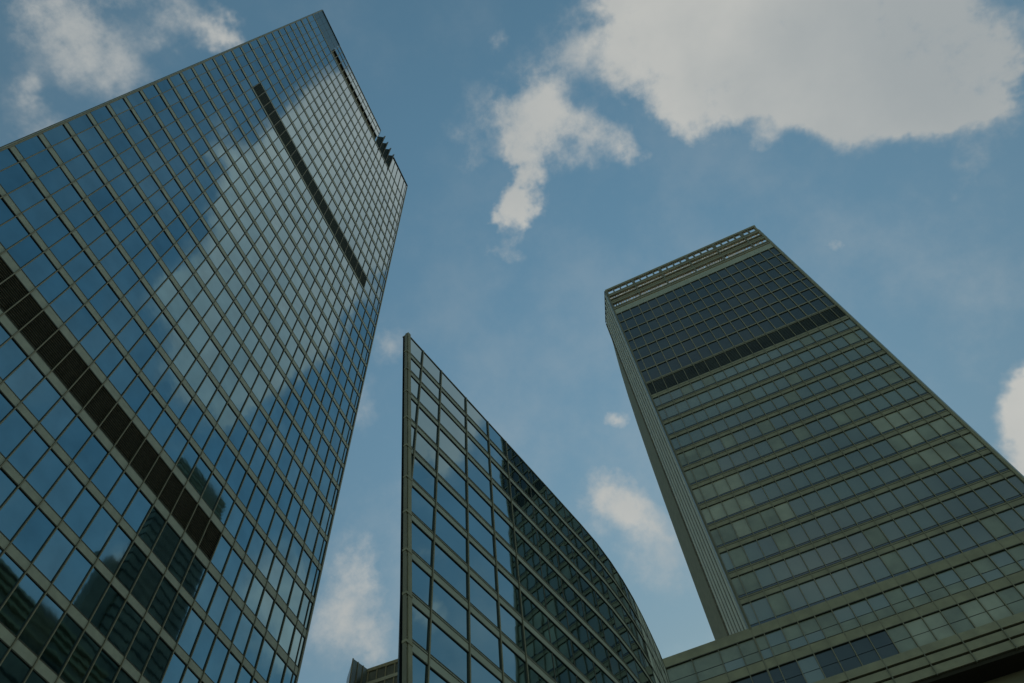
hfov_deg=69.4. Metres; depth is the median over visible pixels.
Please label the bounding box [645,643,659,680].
window pane
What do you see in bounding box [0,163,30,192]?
window pane
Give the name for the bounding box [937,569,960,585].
window pane
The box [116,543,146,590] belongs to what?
window pane
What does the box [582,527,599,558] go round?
window pane
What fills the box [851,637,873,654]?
window pane
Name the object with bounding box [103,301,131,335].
window pane
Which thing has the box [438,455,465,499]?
window pane
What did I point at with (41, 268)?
window pane
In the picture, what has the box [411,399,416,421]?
window pane
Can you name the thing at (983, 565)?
window pane
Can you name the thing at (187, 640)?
window pane
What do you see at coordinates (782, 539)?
window pane
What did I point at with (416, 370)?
window pane
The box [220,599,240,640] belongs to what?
window pane
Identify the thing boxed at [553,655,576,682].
window pane
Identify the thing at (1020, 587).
window pane
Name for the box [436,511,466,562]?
window pane
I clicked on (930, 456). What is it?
window pane
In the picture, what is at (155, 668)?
window pane
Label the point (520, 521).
window pane
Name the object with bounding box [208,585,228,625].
window pane
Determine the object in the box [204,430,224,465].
window pane
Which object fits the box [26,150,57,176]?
window pane
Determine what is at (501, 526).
window pane
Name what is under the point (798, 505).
window pane
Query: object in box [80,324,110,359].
window pane
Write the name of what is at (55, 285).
window pane
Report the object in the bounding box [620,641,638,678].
window pane
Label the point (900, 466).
window pane
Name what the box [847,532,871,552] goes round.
window pane
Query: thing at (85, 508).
window pane
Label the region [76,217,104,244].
window pane
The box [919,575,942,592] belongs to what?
window pane
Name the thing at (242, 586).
window pane
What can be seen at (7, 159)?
window pane
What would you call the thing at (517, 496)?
window pane
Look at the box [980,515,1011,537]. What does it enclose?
window pane
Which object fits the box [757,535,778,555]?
window pane
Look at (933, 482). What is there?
window pane
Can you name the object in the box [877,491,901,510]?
window pane
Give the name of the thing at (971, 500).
window pane
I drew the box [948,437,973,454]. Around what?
window pane
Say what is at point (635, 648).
window pane
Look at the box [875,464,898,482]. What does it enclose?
window pane
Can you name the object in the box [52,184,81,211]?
window pane
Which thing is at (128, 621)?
window pane
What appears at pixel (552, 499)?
window pane
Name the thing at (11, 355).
window pane
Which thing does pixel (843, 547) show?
window pane
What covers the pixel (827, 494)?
window pane
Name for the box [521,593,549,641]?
window pane
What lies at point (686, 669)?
window pane
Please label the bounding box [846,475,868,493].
window pane
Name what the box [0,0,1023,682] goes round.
sky
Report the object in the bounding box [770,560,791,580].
window pane
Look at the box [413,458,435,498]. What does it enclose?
window pane
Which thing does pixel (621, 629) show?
window pane
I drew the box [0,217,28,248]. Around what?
window pane
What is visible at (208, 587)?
window pane
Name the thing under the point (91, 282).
window pane
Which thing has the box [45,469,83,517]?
window pane
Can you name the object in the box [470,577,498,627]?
window pane
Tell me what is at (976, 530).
window pane
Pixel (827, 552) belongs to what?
window pane
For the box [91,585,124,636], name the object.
window pane
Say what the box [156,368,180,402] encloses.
window pane
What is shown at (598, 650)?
window pane
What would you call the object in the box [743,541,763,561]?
window pane
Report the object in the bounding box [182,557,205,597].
window pane
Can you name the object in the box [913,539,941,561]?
window pane
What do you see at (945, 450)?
window pane
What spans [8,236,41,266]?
window pane
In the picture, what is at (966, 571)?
window pane
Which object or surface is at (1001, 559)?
window pane
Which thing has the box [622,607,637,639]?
window pane
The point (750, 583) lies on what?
window pane
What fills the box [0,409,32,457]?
window pane
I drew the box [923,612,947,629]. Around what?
window pane
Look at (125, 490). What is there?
window pane
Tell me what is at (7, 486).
window pane
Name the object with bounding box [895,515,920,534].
window pane
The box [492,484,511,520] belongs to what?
window pane
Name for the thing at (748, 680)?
window pane
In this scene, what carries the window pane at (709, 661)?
in the office tower
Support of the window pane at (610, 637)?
in the curved glass building
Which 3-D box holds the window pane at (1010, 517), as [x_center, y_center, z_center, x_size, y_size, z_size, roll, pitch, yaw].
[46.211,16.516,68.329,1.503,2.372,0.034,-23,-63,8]
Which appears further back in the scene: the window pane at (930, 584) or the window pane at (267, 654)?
the window pane at (267, 654)
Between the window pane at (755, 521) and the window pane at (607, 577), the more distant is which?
the window pane at (755, 521)
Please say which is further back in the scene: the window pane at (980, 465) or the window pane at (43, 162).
the window pane at (43, 162)
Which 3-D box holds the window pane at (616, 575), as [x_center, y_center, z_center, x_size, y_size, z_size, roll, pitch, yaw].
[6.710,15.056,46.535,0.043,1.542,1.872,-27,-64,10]
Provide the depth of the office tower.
80.76 m
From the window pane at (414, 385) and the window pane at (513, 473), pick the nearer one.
the window pane at (414, 385)
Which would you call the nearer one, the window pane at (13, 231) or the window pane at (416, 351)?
the window pane at (416, 351)
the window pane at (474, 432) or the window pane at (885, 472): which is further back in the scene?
the window pane at (885, 472)
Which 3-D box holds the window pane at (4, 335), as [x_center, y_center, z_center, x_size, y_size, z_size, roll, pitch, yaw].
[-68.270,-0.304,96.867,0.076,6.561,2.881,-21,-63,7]
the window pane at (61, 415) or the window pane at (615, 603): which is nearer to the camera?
the window pane at (615, 603)
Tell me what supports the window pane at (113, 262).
in the glass skyscraper
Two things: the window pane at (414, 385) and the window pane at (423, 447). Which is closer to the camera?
the window pane at (423, 447)
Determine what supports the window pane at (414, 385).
in the curved glass building
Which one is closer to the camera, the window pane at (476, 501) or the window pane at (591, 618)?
the window pane at (476, 501)
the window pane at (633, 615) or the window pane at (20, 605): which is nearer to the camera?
the window pane at (633, 615)
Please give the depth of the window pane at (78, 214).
124.27 m
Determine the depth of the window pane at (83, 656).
91.81 m
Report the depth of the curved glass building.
33.19 m
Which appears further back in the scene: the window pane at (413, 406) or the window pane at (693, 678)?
the window pane at (693, 678)
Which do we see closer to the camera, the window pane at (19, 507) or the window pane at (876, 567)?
the window pane at (876, 567)
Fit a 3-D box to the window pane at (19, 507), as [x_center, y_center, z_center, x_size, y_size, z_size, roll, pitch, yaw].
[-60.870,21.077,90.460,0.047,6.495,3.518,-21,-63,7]
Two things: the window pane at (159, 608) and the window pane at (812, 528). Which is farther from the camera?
the window pane at (159, 608)
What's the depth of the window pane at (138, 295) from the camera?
131.80 m
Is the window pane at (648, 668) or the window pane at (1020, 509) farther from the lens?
the window pane at (1020, 509)
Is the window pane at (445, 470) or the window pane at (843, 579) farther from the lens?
the window pane at (843, 579)
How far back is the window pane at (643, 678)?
40.37 m
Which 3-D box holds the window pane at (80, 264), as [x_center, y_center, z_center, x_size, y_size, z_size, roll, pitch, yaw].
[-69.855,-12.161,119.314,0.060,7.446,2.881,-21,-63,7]
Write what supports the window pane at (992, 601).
in the office tower
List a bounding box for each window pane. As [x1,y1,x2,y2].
[0,149,17,169]
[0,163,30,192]
[0,198,14,224]
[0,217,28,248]
[0,325,10,344]
[0,338,26,379]
[0,393,13,421]
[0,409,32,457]
[0,469,16,506]
[0,488,35,540]
[0,553,23,605]
[0,575,43,635]
[0,650,30,682]
[5,359,43,399]
[8,181,43,211]
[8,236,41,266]
[8,431,48,477]
[12,509,55,561]
[19,595,63,654]
[22,253,55,285]
[23,200,57,229]
[23,378,60,420]
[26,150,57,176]
[26,449,65,497]
[33,529,73,581]
[37,217,69,246]
[37,272,68,302]
[39,167,69,193]
[40,614,82,673]
[41,399,75,439]
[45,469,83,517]
[50,234,82,265]
[51,288,82,321]
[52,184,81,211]
[53,549,91,600]
[57,417,91,458]
[60,632,99,682]
[64,251,93,281]
[64,488,100,536]
[65,201,92,227]
[66,306,96,340]
[73,568,108,618]
[74,436,107,478]
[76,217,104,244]
[76,267,106,299]
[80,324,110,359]
[82,507,116,556]
[85,650,118,682]
[90,284,118,316]
[91,454,122,496]
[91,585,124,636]
[95,343,123,376]
[99,526,131,573]
[100,248,126,277]
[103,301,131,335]
[107,602,141,654]
[108,473,137,514]
[109,359,136,394]
[113,264,138,294]
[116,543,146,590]
[117,318,143,351]
[123,377,149,412]
[123,491,151,532]
[125,281,150,311]
[126,620,157,671]
[129,335,155,368]
[131,560,162,608]
[137,394,162,430]
[138,507,164,548]
[142,351,168,385]
[143,638,171,682]
[148,578,176,625]
[151,411,175,446]
[153,523,179,566]
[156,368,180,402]
[162,653,185,682]
[163,594,189,641]
[164,428,187,462]
[168,384,191,419]
[168,540,192,582]
[177,443,198,478]
[178,610,202,655]
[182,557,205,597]
[182,668,199,682]
[189,458,211,494]
[192,624,215,669]
[196,571,217,612]
[202,474,222,509]
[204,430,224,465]
[205,638,228,682]
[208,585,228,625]
[211,536,231,573]
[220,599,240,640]
[220,653,240,682]
[233,614,252,654]
[234,563,253,601]
[237,666,251,682]
[245,627,262,667]
[256,640,274,680]
[411,339,421,362]
[411,359,420,378]
[411,377,418,398]
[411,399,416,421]
[411,426,414,446]
[412,487,433,530]
[412,522,432,566]
[412,561,430,605]
[412,605,428,650]
[412,654,426,682]
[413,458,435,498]
[415,432,436,469]
[418,408,437,443]
[420,387,438,419]
[422,371,439,398]
[423,353,440,383]
[431,622,467,682]
[432,581,467,639]
[434,544,467,599]
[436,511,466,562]
[437,481,466,529]
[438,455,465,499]
[439,430,465,473]
[440,408,465,448]
[441,392,465,427]
[442,373,464,410]
[467,401,487,435]
[467,420,488,452]
[468,437,489,473]
[468,459,490,498]
[468,484,492,526]
[469,512,494,557]
[469,542,496,590]
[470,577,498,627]
[470,613,500,668]
[471,656,501,682]
[489,425,505,454]
[490,444,507,472]
[491,462,509,494]
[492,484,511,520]
[494,511,514,548]
[496,539,517,579]
[498,570,520,613]
[500,605,523,650]
[502,642,526,682]
[507,444,528,479]
[509,465,531,498]
[510,482,534,521]
[513,506,537,547]
[515,532,541,575]
[518,561,545,607]
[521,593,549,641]
[524,627,554,678]
[528,467,547,500]
[531,489,550,518]
[533,506,554,542]
[537,531,558,568]
[540,557,562,596]
[544,587,568,629]
[547,488,565,519]
[548,619,573,663]
[550,509,569,539]
[553,528,573,562]
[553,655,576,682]
[557,552,578,589]
[561,579,584,619]
[564,507,583,539]
[566,609,590,651]
[569,530,587,558]
[571,641,595,682]
[572,548,592,582]
[577,573,598,610]
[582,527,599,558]
[582,601,604,639]
[586,548,603,576]
[588,631,611,671]
[591,569,609,601]
[594,663,613,682]
[596,593,616,630]
[598,546,613,576]
[602,621,622,658]
[603,568,618,596]
[607,587,624,620]
[608,651,628,682]
[612,565,625,594]
[613,612,631,648]
[617,587,630,613]
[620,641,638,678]
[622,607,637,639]
[623,582,636,612]
[627,672,635,682]
[628,632,644,667]
[629,605,641,631]
[635,627,648,657]
[635,660,648,682]
[641,651,654,682]
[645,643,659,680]
[666,661,694,681]
[670,674,697,682]
[693,652,722,672]
[697,664,725,681]
[719,645,741,662]
[728,546,748,566]
[732,518,751,536]
[735,677,751,682]
[739,571,760,592]
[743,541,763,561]
[746,513,765,531]
[751,597,773,621]
[755,566,776,586]
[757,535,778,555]
[760,508,780,526]
[767,592,790,615]
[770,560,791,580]
[772,530,793,550]
[774,502,795,520]
[780,662,801,679]
[783,586,807,609]
[785,555,807,575]
[787,525,808,544]
[789,497,809,515]
[797,655,819,673]
[799,580,823,603]
[801,549,823,569]
[802,491,824,510]
[802,519,824,539]
[815,574,840,597]
[815,649,837,666]
[816,514,839,533]
[816,543,839,563]
[817,486,838,504]
[831,481,853,498]
[831,569,857,591]
[832,508,854,528]
[832,538,855,558]
[833,643,855,660]
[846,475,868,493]
[846,502,870,522]
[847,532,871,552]
[848,563,873,585]
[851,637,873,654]
[860,470,883,488]
[862,497,885,516]
[863,526,888,546]
[864,557,890,579]
[867,594,890,610]
[869,631,891,648]
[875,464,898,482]
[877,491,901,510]
[879,520,904,540]
[880,551,907,573]
[884,588,907,604]
[887,625,910,642]
[890,459,913,476]
[892,486,917,505]
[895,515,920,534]
[897,545,924,567]
[902,582,924,598]
[904,453,928,471]
[905,619,929,635]
[907,480,932,499]
[911,509,936,528]
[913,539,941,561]
[919,448,943,465]
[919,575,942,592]
[922,474,948,493]
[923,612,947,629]
[926,503,952,522]
[930,533,959,555]
[933,442,958,459]
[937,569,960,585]
[938,469,964,487]
[941,606,966,623]
[942,497,969,517]
[946,527,976,549]
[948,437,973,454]
[953,463,980,481]
[954,563,978,579]
[958,491,985,510]
[960,600,985,616]
[963,521,993,543]
[968,457,996,476]
[971,557,996,573]
[974,485,1002,505]
[978,593,1003,610]
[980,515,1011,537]
[989,551,1014,567]
[991,480,1019,498]
[997,509,1023,531]
[997,587,1023,603]
[1007,544,1023,560]
[1014,505,1023,517]
[1016,583,1023,595]
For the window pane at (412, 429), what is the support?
in the curved glass building
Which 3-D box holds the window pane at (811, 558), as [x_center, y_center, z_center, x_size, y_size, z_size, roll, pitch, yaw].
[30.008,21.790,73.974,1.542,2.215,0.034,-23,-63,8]
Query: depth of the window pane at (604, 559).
45.80 m
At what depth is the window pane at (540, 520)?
39.63 m
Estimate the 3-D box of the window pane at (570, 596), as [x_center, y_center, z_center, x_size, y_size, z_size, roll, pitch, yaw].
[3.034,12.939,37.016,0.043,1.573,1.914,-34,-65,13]
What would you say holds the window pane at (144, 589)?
in the glass skyscraper
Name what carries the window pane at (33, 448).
in the glass skyscraper
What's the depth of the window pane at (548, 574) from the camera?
36.27 m
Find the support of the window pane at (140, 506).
in the glass skyscraper
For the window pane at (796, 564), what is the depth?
74.17 m
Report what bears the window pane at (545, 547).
in the curved glass building
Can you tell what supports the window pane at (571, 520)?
in the curved glass building
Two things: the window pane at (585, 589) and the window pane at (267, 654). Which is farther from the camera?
the window pane at (267, 654)
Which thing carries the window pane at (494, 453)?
in the curved glass building
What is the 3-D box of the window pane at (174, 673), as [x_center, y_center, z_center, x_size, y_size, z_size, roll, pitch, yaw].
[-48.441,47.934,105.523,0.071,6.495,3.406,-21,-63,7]
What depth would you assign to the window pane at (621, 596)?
45.13 m
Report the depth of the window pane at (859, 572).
70.36 m
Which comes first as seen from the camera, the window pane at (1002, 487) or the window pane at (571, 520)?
the window pane at (571, 520)
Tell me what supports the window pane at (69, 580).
in the glass skyscraper
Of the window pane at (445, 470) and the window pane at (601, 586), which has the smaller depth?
the window pane at (445, 470)
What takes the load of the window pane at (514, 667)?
in the curved glass building
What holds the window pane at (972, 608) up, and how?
in the office tower
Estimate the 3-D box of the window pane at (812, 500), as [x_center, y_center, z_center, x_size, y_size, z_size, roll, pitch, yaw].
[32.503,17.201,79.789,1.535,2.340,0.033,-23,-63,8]
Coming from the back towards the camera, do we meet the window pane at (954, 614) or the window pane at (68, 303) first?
the window pane at (68, 303)
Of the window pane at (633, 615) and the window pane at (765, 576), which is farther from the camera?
the window pane at (765, 576)
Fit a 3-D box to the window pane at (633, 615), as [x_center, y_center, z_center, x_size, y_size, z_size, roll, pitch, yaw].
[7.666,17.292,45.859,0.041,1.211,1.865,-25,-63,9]
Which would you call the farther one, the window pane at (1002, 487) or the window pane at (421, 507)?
the window pane at (1002, 487)
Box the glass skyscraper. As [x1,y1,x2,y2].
[0,10,407,682]
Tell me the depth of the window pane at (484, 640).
27.23 m
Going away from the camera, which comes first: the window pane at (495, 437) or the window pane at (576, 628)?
the window pane at (576, 628)
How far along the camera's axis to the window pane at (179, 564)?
116.43 m
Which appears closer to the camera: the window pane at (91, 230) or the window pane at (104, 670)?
the window pane at (104, 670)
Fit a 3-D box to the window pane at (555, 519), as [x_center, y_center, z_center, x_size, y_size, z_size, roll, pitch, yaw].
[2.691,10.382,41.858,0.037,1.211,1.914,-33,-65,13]
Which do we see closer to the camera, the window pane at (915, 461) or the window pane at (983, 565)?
the window pane at (983, 565)
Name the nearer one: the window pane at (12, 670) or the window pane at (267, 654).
the window pane at (12, 670)
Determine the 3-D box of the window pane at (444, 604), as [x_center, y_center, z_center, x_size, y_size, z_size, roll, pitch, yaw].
[-2.220,9.582,26.342,0.043,1.538,2.158,-34,-65,13]
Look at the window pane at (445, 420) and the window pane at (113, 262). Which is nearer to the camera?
the window pane at (445, 420)
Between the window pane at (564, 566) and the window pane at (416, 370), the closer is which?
the window pane at (416, 370)
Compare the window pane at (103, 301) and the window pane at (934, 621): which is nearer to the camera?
the window pane at (934, 621)
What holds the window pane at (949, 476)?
in the office tower
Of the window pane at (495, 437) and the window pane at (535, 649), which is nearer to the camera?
the window pane at (535, 649)
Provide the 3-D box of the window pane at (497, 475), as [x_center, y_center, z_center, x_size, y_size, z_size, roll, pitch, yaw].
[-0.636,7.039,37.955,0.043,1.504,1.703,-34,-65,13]
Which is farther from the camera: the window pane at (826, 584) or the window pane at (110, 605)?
the window pane at (110, 605)
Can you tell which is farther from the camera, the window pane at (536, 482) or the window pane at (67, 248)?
the window pane at (67, 248)
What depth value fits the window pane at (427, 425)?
33.98 m
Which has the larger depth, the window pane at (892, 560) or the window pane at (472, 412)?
the window pane at (892, 560)
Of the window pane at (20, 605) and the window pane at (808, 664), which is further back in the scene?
the window pane at (20, 605)
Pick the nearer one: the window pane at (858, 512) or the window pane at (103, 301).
the window pane at (858, 512)
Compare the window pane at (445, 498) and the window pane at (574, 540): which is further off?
the window pane at (574, 540)
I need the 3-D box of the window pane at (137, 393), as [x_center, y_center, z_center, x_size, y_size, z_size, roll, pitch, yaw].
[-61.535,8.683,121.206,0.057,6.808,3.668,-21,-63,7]
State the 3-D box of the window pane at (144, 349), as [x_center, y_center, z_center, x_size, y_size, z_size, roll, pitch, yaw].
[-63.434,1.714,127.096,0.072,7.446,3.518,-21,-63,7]
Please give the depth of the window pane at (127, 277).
130.16 m
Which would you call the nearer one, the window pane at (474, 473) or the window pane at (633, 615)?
the window pane at (474, 473)
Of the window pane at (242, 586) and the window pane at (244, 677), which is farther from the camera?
the window pane at (242, 586)
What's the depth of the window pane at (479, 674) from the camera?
25.75 m
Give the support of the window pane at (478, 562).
in the curved glass building
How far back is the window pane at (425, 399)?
35.65 m
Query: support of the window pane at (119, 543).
in the glass skyscraper
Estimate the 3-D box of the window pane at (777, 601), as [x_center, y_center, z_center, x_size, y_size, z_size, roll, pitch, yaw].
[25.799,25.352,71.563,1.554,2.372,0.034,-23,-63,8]
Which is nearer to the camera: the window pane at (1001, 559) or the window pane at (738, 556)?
the window pane at (1001, 559)
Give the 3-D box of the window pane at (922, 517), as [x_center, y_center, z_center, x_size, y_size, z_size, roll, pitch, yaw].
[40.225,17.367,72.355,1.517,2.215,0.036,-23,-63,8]
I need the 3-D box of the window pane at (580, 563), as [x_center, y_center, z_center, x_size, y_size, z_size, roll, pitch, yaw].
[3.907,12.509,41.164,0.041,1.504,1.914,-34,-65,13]
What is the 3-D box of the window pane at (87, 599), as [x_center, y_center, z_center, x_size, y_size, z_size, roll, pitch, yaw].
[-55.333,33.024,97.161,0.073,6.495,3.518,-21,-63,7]
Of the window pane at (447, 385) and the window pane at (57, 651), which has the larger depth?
the window pane at (57, 651)
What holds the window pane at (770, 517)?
in the office tower
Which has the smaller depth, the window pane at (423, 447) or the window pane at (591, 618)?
the window pane at (423, 447)
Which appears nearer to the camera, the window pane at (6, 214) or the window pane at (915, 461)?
the window pane at (915, 461)
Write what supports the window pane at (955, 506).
in the office tower
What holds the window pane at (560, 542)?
in the curved glass building
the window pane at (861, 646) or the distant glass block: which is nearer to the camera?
the window pane at (861, 646)
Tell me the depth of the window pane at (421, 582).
25.70 m
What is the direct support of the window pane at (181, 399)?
in the glass skyscraper
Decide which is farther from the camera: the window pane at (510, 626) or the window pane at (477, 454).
the window pane at (477, 454)
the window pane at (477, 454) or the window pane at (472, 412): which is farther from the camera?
the window pane at (472, 412)
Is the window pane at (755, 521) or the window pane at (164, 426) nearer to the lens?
the window pane at (755, 521)
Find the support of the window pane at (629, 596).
in the curved glass building
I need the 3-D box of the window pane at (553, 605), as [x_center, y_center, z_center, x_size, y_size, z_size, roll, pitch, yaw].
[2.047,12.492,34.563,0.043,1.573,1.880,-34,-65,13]
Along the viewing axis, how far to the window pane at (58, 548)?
93.81 m
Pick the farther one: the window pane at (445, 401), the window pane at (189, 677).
the window pane at (189, 677)
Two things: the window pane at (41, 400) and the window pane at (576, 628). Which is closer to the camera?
the window pane at (576, 628)
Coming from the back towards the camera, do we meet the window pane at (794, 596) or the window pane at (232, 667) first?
the window pane at (232, 667)
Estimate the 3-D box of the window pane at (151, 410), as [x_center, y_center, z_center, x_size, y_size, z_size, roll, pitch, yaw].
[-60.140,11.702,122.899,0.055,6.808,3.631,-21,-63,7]
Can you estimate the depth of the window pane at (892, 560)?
69.90 m
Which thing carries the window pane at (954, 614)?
in the office tower
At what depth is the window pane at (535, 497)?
41.10 m
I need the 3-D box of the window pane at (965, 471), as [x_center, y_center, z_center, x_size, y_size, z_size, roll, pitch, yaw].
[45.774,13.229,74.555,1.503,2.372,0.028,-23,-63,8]
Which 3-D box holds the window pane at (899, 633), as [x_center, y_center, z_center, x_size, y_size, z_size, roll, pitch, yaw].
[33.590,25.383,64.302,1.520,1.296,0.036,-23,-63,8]
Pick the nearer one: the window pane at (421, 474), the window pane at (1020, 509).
the window pane at (421, 474)
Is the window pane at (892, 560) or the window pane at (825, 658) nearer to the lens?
the window pane at (825, 658)
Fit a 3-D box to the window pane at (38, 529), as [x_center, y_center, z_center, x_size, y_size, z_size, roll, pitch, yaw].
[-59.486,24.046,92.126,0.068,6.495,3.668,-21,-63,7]
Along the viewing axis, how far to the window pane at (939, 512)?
72.10 m
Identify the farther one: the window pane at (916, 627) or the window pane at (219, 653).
the window pane at (219, 653)
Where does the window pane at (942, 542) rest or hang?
in the office tower
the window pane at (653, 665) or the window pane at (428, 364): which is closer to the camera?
the window pane at (428, 364)
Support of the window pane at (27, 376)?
in the glass skyscraper
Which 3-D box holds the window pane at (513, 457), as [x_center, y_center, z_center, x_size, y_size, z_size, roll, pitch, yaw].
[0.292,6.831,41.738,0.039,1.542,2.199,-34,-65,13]
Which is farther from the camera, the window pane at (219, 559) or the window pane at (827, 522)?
the window pane at (219, 559)
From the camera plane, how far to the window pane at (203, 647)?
114.18 m
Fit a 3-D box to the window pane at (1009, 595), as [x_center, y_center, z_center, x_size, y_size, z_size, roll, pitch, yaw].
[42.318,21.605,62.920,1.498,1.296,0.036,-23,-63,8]
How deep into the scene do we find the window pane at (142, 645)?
102.20 m
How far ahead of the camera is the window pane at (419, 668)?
22.76 m
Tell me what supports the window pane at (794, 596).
in the office tower
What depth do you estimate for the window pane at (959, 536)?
68.99 m
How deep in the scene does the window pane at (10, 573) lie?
86.52 m
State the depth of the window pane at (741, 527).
80.94 m
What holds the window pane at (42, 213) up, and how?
in the glass skyscraper
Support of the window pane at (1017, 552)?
in the office tower
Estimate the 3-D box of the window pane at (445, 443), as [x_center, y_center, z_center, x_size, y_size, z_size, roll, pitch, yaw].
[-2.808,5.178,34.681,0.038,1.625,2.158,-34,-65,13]
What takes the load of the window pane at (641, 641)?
in the curved glass building
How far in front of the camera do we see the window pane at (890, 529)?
72.77 m
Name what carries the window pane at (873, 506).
in the office tower
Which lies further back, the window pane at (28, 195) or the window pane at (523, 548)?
the window pane at (28, 195)
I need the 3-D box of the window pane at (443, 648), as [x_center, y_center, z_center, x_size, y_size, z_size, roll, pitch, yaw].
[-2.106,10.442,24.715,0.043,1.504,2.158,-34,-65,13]
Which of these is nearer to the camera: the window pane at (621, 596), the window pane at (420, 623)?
the window pane at (420, 623)
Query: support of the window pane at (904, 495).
in the office tower
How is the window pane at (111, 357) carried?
in the glass skyscraper
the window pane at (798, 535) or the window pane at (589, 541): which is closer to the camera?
the window pane at (589, 541)
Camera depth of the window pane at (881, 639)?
64.50 m
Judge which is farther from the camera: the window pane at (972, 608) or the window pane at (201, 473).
the window pane at (201, 473)
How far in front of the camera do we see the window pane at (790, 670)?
65.69 m
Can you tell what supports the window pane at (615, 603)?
in the curved glass building
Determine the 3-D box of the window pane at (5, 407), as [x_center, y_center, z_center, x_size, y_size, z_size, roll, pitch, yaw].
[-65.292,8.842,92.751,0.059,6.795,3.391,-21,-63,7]
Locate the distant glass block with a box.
[346,658,397,682]
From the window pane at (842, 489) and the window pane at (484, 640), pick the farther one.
the window pane at (842, 489)
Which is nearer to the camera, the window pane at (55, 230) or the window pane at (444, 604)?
the window pane at (444, 604)
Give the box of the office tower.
[604,225,1023,682]
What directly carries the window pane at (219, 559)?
in the glass skyscraper
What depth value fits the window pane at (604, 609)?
40.34 m
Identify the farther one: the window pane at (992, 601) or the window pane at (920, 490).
the window pane at (920, 490)
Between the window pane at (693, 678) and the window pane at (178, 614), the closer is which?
the window pane at (693, 678)
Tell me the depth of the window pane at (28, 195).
113.59 m
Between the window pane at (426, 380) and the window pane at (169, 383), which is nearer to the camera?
the window pane at (426, 380)
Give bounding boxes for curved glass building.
[397,332,669,682]
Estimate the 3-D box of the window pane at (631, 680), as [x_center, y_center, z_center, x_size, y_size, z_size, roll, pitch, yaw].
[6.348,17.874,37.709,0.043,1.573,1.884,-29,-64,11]
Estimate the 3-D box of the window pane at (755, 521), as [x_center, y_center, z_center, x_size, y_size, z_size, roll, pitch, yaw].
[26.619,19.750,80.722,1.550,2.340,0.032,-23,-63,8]
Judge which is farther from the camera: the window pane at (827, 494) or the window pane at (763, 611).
the window pane at (827, 494)
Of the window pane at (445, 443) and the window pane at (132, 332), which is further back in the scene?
the window pane at (132, 332)
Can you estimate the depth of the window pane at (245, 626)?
124.67 m
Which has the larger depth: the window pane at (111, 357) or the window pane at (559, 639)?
the window pane at (111, 357)
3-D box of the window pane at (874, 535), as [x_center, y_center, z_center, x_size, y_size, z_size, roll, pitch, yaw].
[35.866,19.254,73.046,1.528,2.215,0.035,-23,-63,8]
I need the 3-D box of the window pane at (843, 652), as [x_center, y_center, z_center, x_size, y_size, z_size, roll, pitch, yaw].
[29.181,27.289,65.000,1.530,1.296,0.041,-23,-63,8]
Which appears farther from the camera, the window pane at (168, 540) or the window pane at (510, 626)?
the window pane at (168, 540)
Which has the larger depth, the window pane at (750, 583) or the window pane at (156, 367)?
the window pane at (156, 367)
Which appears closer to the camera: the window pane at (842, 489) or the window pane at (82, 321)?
the window pane at (842, 489)
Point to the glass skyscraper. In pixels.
(194, 264)
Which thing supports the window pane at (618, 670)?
in the curved glass building
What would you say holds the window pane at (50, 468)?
in the glass skyscraper
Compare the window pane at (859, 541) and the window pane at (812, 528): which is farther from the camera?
the window pane at (812, 528)
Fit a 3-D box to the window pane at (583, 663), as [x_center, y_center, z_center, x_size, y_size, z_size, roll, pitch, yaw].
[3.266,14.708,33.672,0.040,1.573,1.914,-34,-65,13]
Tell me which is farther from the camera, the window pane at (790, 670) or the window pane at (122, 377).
the window pane at (122, 377)
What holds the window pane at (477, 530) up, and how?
in the curved glass building
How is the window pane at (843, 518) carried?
in the office tower
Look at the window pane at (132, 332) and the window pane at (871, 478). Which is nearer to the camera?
the window pane at (871, 478)
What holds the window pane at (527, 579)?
in the curved glass building
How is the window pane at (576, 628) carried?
in the curved glass building
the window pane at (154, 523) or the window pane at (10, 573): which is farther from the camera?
the window pane at (154, 523)
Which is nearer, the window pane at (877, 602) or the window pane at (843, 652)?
the window pane at (843, 652)
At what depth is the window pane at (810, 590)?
71.07 m
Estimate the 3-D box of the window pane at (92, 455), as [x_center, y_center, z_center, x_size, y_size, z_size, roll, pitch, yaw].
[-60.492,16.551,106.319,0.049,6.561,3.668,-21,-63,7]
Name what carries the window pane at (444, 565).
in the curved glass building
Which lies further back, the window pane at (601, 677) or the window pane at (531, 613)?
the window pane at (601, 677)
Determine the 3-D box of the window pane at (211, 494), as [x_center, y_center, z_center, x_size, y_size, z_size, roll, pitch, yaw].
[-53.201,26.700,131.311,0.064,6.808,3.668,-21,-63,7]
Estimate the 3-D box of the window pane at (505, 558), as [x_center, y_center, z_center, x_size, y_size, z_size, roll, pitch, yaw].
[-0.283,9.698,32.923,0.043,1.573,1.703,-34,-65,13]
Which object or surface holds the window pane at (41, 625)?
in the glass skyscraper
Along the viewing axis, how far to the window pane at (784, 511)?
80.24 m
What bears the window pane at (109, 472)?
in the glass skyscraper
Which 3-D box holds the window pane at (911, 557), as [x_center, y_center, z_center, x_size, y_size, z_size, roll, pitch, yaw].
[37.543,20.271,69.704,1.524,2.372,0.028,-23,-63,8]
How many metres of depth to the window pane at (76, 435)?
104.60 m
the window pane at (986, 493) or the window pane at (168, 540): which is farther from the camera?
the window pane at (168, 540)
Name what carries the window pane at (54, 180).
in the glass skyscraper
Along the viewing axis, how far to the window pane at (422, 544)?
27.33 m
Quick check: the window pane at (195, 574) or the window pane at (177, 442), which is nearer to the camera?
the window pane at (195, 574)

